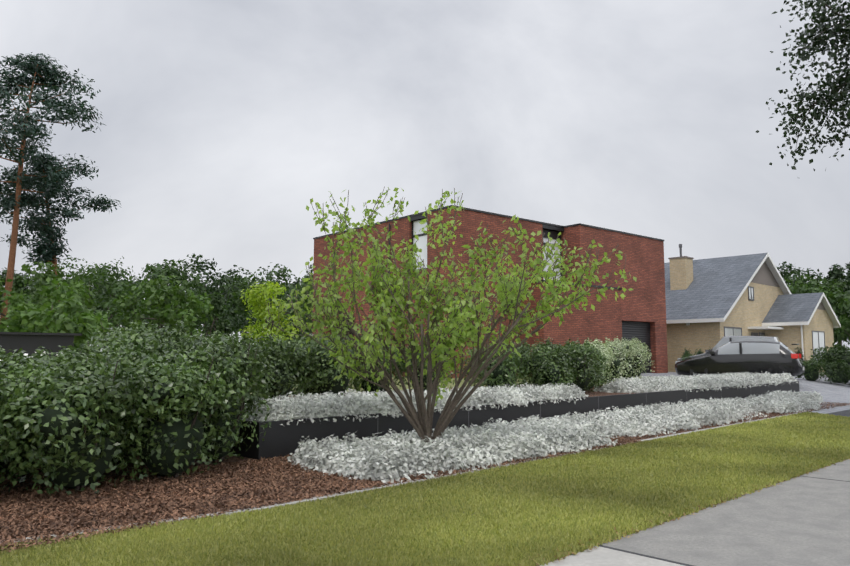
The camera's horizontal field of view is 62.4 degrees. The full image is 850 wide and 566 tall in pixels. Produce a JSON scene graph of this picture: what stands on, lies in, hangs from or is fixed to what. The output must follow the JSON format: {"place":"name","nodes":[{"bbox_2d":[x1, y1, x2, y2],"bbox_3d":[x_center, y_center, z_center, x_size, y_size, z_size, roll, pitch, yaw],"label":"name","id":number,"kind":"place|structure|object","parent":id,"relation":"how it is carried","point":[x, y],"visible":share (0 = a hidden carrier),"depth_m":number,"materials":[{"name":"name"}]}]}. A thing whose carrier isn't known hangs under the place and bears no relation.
{"place":"outdoors","nodes":[
{"label":"outdoors","id":0,"kind":"place"},
{"bbox_2d":[0,0,849,350],"label":"sky","id":1,"kind":"structure","parent":0,"point":[224,120],"materials":[{"name":"grey"}]},
{"bbox_2d":[0,411,849,565],"bbox_3d":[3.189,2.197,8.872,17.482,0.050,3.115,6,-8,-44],"label":"lawn","id":2,"kind":"structure","parent":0,"point":[540,510],"depth_m":5.77,"materials":[{"name":"green plant"}]},
{"bbox_2d":[255,187,636,442],"bbox_3d":[0.137,0.472,8.991,4.505,3.713,2.976,2,-6,-19],"label":"multi-stemmed tree","id":3,"kind":"object","parent":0,"point":[441,348],"depth_m":8.98,"materials":[{"name":"green plant"}]},
{"bbox_2d":[250,376,649,395],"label":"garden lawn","id":4,"kind":"structure","parent":0,"point":[449,384],"depth_m":19.18,"materials":[{"name":"plant"}]},
{"bbox_2d":[20,297,112,349],"bbox_3d":[-18.572,2.776,36.265,4.496,4.262,4.402,6,-8,-44],"label":"shrub","id":5,"kind":"object","parent":4,"relation":"on","point":[83,320],"visible":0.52,"depth_m":35.44,"materials":[{"name":"green plant"}]},
{"bbox_2d":[581,336,654,386],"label":"variegated shrub leaves","id":6,"kind":"object","parent":4,"relation":"on","point":[606,349],"visible":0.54,"depth_m":21.09,"materials":[{"name":"green plant"}]},
{"bbox_2d":[294,373,849,565],"bbox_3d":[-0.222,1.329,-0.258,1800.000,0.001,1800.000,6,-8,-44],"label":"ground","id":7,"kind":"structure","parent":0,"point":[718,503],"depth_m":6.97,"materials":[{"name":"green plant"}]},
{"bbox_2d":[0,267,33,295],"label":"tree","id":8,"kind":"object","parent":7,"relation":"on","point":[4,274],"visible":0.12,"depth_m":119.36,"materials":[{"name":"green plant"}]},
{"bbox_2d":[0,276,53,331],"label":"garden tree","id":9,"kind":"object","parent":7,"relation":"on","point":[36,297],"visible":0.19,"depth_m":52.38,"materials":[{"name":"green plant"}]},
{"bbox_2d":[0,272,60,318],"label":"tree","id":10,"kind":"object","parent":7,"relation":"on","point":[17,281],"visible":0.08,"depth_m":105.95,"materials":[{"name":"green plant"}]},
{"bbox_2d":[0,261,92,331],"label":"garden tree","id":11,"kind":"object","parent":7,"relation":"on","point":[42,277],"visible":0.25,"depth_m":45.64,"materials":[{"name":"green plant"}]},
{"bbox_2d":[0,52,106,320],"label":"scots pine","id":12,"kind":"object","parent":7,"relation":"on","point":[30,67],"depth_m":52.00,"materials":[{"name":"green plant"}]},
{"bbox_2d":[0,277,106,341],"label":"garden tree","id":13,"kind":"object","parent":7,"relation":"on","point":[14,321],"visible":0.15,"depth_m":40.53,"materials":[{"name":"green plant"}]},
{"bbox_2d":[0,150,120,283],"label":"scots pine","id":14,"kind":"object","parent":7,"relation":"on","point":[47,232],"depth_m":56.44,"materials":[{"name":"green plant"}]},
{"bbox_2d":[19,255,147,324],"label":"garden tree","id":15,"kind":"object","parent":7,"relation":"on","point":[85,277],"visible":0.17,"depth_m":73.83,"materials":[{"name":"green plant"}]},
{"bbox_2d":[66,264,130,343],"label":"tree","id":16,"kind":"object","parent":7,"relation":"on","point":[89,269],"visible":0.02,"depth_m":116.88,"materials":[{"name":"green plant"}]},
{"bbox_2d":[59,265,158,339],"bbox_3d":[-28.477,3.002,62.578,9.868,9.125,9.119,6,-8,-44],"label":"garden tree","id":17,"kind":"object","parent":7,"relation":"on","point":[111,281],"visible":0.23,"depth_m":62.51,"materials":[{"name":"green plant"}]},
{"bbox_2d":[88,279,148,328],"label":"tree","id":18,"kind":"object","parent":7,"relation":"on","point":[100,307],"visible":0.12,"depth_m":99.00,"materials":[{"name":"green plant"}]},
{"bbox_2d":[132,262,188,326],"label":"tree","id":19,"kind":"object","parent":7,"relation":"on","point":[151,278],"depth_m":122.85,"materials":[{"name":"green plant"}]},
{"bbox_2d":[99,259,230,332],"bbox_3d":[-19.854,2.298,52.645,9.436,8.544,7.968,6,-8,-44],"label":"garden tree","id":20,"kind":"object","parent":7,"relation":"on","point":[166,271],"visible":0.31,"depth_m":52.22,"materials":[{"name":"green plant"}]},
{"bbox_2d":[112,274,218,338],"bbox_3d":[-16.642,2.644,44.312,5.832,6.148,6.523,0,-6,0],"label":"garden tree","id":21,"kind":"object","parent":7,"relation":"on","point":[165,315],"visible":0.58,"depth_m":43.69,"materials":[{"name":"green plant"}]},
{"bbox_2d":[158,277,213,335],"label":"tree","id":22,"kind":"object","parent":7,"relation":"on","point":[189,279],"visible":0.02,"depth_m":118.57,"materials":[{"name":"green plant"}]},
{"bbox_2d":[202,290,233,337],"bbox_3d":[-15.043,3.348,50.201,2.404,5.730,2.500,6,-8,-44],"label":"conical tree","id":23,"kind":"object","parent":7,"relation":"on","point":[221,325],"visible":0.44,"depth_m":50.19,"materials":[{"name":"green plant"}]},
{"bbox_2d":[177,254,264,335],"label":"garden tree","id":24,"kind":"object","parent":7,"relation":"on","point":[236,317],"visible":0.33,"depth_m":68.89,"materials":[{"name":"green plant"}]},
{"bbox_2d":[188,277,260,336],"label":"tree","id":25,"kind":"object","parent":7,"relation":"on","point":[220,290],"visible":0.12,"depth_m":102.58,"materials":[{"name":"green plant"}]},
{"bbox_2d":[219,271,265,343],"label":"tree","id":26,"kind":"object","parent":7,"relation":"on","point":[234,277],"visible":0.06,"depth_m":125.11,"materials":[{"name":"green plant"}]},
{"bbox_2d":[225,264,312,340],"bbox_3d":[-12.420,2.804,58.405,9.194,8.687,8.325,6,-8,-44],"label":"garden tree","id":27,"kind":"object","parent":7,"relation":"on","point":[239,303],"visible":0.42,"depth_m":57.96,"materials":[{"name":"green plant"}]},
{"bbox_2d":[239,281,307,342],"bbox_3d":[-10.428,2.864,47.354,4.065,6.128,4.383,6,-8,-44],"label":"golden tree","id":28,"kind":"object","parent":7,"relation":"on","point":[256,300],"visible":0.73,"depth_m":47.03,"materials":[{"name":"green plant"}]},
{"bbox_2d":[253,279,304,336],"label":"tree","id":29,"kind":"object","parent":7,"relation":"on","point":[281,292],"depth_m":120.04,"materials":[{"name":"green plant"}]},
{"bbox_2d":[248,262,313,334],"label":"garden tree","id":30,"kind":"object","parent":7,"relation":"on","point":[293,285],"visible":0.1,"depth_m":79.17,"materials":[{"name":"green plant"}]},
{"bbox_2d":[277,284,312,341],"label":"tree","id":31,"kind":"object","parent":7,"relation":"on","point":[291,286],"depth_m":97.04,"materials":[{"name":"green plant"}]},
{"bbox_2d":[291,275,309,319],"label":"tree","id":32,"kind":"object","parent":7,"relation":"on","point":[295,278],"depth_m":127.56,"materials":[{"name":"green plant"}]},
{"bbox_2d":[296,268,313,336],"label":"garden tree","id":33,"kind":"object","parent":7,"relation":"on","point":[311,292],"visible":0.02,"depth_m":66.82,"materials":[{"name":"green plant"}]},
{"bbox_2d":[0,319,846,495],"bbox_3d":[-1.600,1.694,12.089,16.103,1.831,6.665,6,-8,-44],"label":"hedge shrub leaves","id":34,"kind":"object","parent":7,"relation":"on","point":[180,357],"visible":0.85,"depth_m":7.43,"materials":[{"name":"green plant"}]},
{"bbox_2d":[0,388,849,551],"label":"mulch","id":35,"kind":"object","parent":7,"relation":"on","point":[30,482],"visible":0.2,"depth_m":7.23,"materials":[{"name":"brown wood"}]},
{"bbox_2d":[0,332,81,357],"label":"fence","id":36,"kind":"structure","parent":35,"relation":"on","point":[29,343],"depth_m":24.87,"materials":[{"name":"black metal"}]},
{"bbox_2d":[0,411,805,542],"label":"bed edging","id":37,"kind":"object","parent":35,"relation":"on","point":[304,500],"visible":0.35,"depth_m":6.57,"materials":[{"name":"metal"}]},
{"bbox_2d":[0,346,849,488],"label":"shrub","id":38,"kind":"object","parent":7,"relation":"on","point":[181,442],"visible":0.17,"depth_m":7.32,"materials":[{"name":"green plant"}]},
{"bbox_2d":[288,384,654,397],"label":"mulch","id":39,"kind":"object","parent":7,"relation":"on","point":[592,394],"depth_m":15.74,"materials":[{"name":"brown wood"}]},
{"bbox_2d":[312,205,667,388],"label":"brick house","id":40,"kind":"structure","parent":7,"relation":"on","point":[639,311],"depth_m":28.32,"materials":[{"name":"red brick"}]},
{"bbox_2d":[229,381,799,459],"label":"planter wall","id":41,"kind":"structure","parent":7,"relation":"on","point":[283,440],"depth_m":11.25,"materials":[{"name":"metal"}]},
{"bbox_2d":[242,371,822,483],"bbox_3d":[4.962,2.524,15.301,19.446,0.828,4.467,6,-8,-44],"label":"silver ground cover","id":42,"kind":"object","parent":7,"relation":"on","point":[386,457],"visible":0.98,"depth_m":10.16,"materials":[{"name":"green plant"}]},
{"bbox_2d":[664,244,840,371],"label":"neighbour house","id":43,"kind":"structure","parent":7,"relation":"on","point":[711,303],"depth_m":37.12,"materials":[{"name":"beige paint"}]},
{"bbox_2d":[680,343,849,384],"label":"driveway hedge leaves","id":44,"kind":"object","parent":7,"relation":"on","point":[835,349],"visible":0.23,"depth_m":27.70,"materials":[{"name":"green plant"}]},
{"bbox_2d":[787,277,806,293],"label":"tree","id":45,"kind":"object","parent":7,"relation":"on","point":[794,280],"depth_m":96.54,"materials":[{"name":"green plant"}]},
{"bbox_2d":[777,261,823,286],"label":"tree","id":46,"kind":"object","parent":7,"relation":"on","point":[795,272],"visible":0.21,"depth_m":107.53,"materials":[{"name":"green plant"}]},
{"bbox_2d":[784,274,847,336],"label":"tree","id":47,"kind":"object","parent":7,"relation":"on","point":[815,286],"visible":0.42,"depth_m":87.76,"materials":[{"name":"green plant"}]},
{"bbox_2d":[821,264,849,347],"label":"tree","id":48,"kind":"object","parent":7,"relation":"on","point":[835,273],"visible":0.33,"depth_m":92.22,"materials":[{"name":"green plant"}]},
{"bbox_2d":[828,290,849,344],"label":"tree","id":49,"kind":"object","parent":7,"relation":"on","point":[840,301],"visible":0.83,"depth_m":83.38,"materials":[{"name":"green plant"}]},
{"bbox_2d":[843,262,849,315],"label":"tree","id":50,"kind":"object","parent":7,"relation":"on","point":[848,274],"visible":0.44,"depth_m":98.88,"materials":[{"name":"green plant"}]},
{"bbox_2d":[540,459,849,565],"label":"sidewalk","id":51,"kind":"structure","parent":0,"point":[800,520],"depth_m":5.15,"materials":[{"name":"concrete"}]},
{"bbox_2d":[497,459,840,565],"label":"grass edge","id":52,"kind":"object","parent":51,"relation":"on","point":[669,520],"visible":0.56,"depth_m":5.49,"materials":[{"name":"green plant"}]},
{"bbox_2d":[598,476,849,565],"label":"sidewalk joints","id":53,"kind":"object","parent":51,"relation":"on","point":[666,559],"visible":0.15,"depth_m":4.63,"materials":[{"name":"grey concrete"}]},
{"bbox_2d":[640,372,849,416],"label":"driveway","id":54,"kind":"structure","parent":0,"point":[834,392],"depth_m":23.79,"materials":[{"name":"grey concrete"}]},
{"bbox_2d":[677,336,780,360],"bbox_3d":[13.469,3.152,30.553,4.512,1.700,2.060,-4,-7,35],"label":"grey estate car","id":55,"kind":"object","parent":54,"relation":"on","point":[724,340],"visible":0.08,"depth_m":29.97,"materials":[{"name":"grey paint"}]},
{"bbox_2d":[675,341,804,376],"bbox_3d":[11.488,2.854,25.708,4.212,1.480,2.000,-4,-7,32],"label":"car","id":56,"kind":"object","parent":54,"relation":"on","point":[771,357],"visible":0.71,"depth_m":24.82,"materials":[{"name":"black paint"}]},
{"bbox_2d":[756,0,849,170],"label":"street tree","id":57,"kind":"object","parent":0,"point":[843,37],"depth_m":14.53,"materials":[{"name":"green plant"}]},
{"bbox_2d":[794,375,849,383],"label":"shrub","id":58,"kind":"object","parent":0,"point":[823,379],"depth_m":31.32,"materials":[{"name":"plant"}]},
{"bbox_2d":[682,347,807,378],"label":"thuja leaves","id":59,"kind":"object","parent":58,"relation":"on","point":[800,349],"visible":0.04,"depth_m":29.95,"materials":[{"name":"green plant"}]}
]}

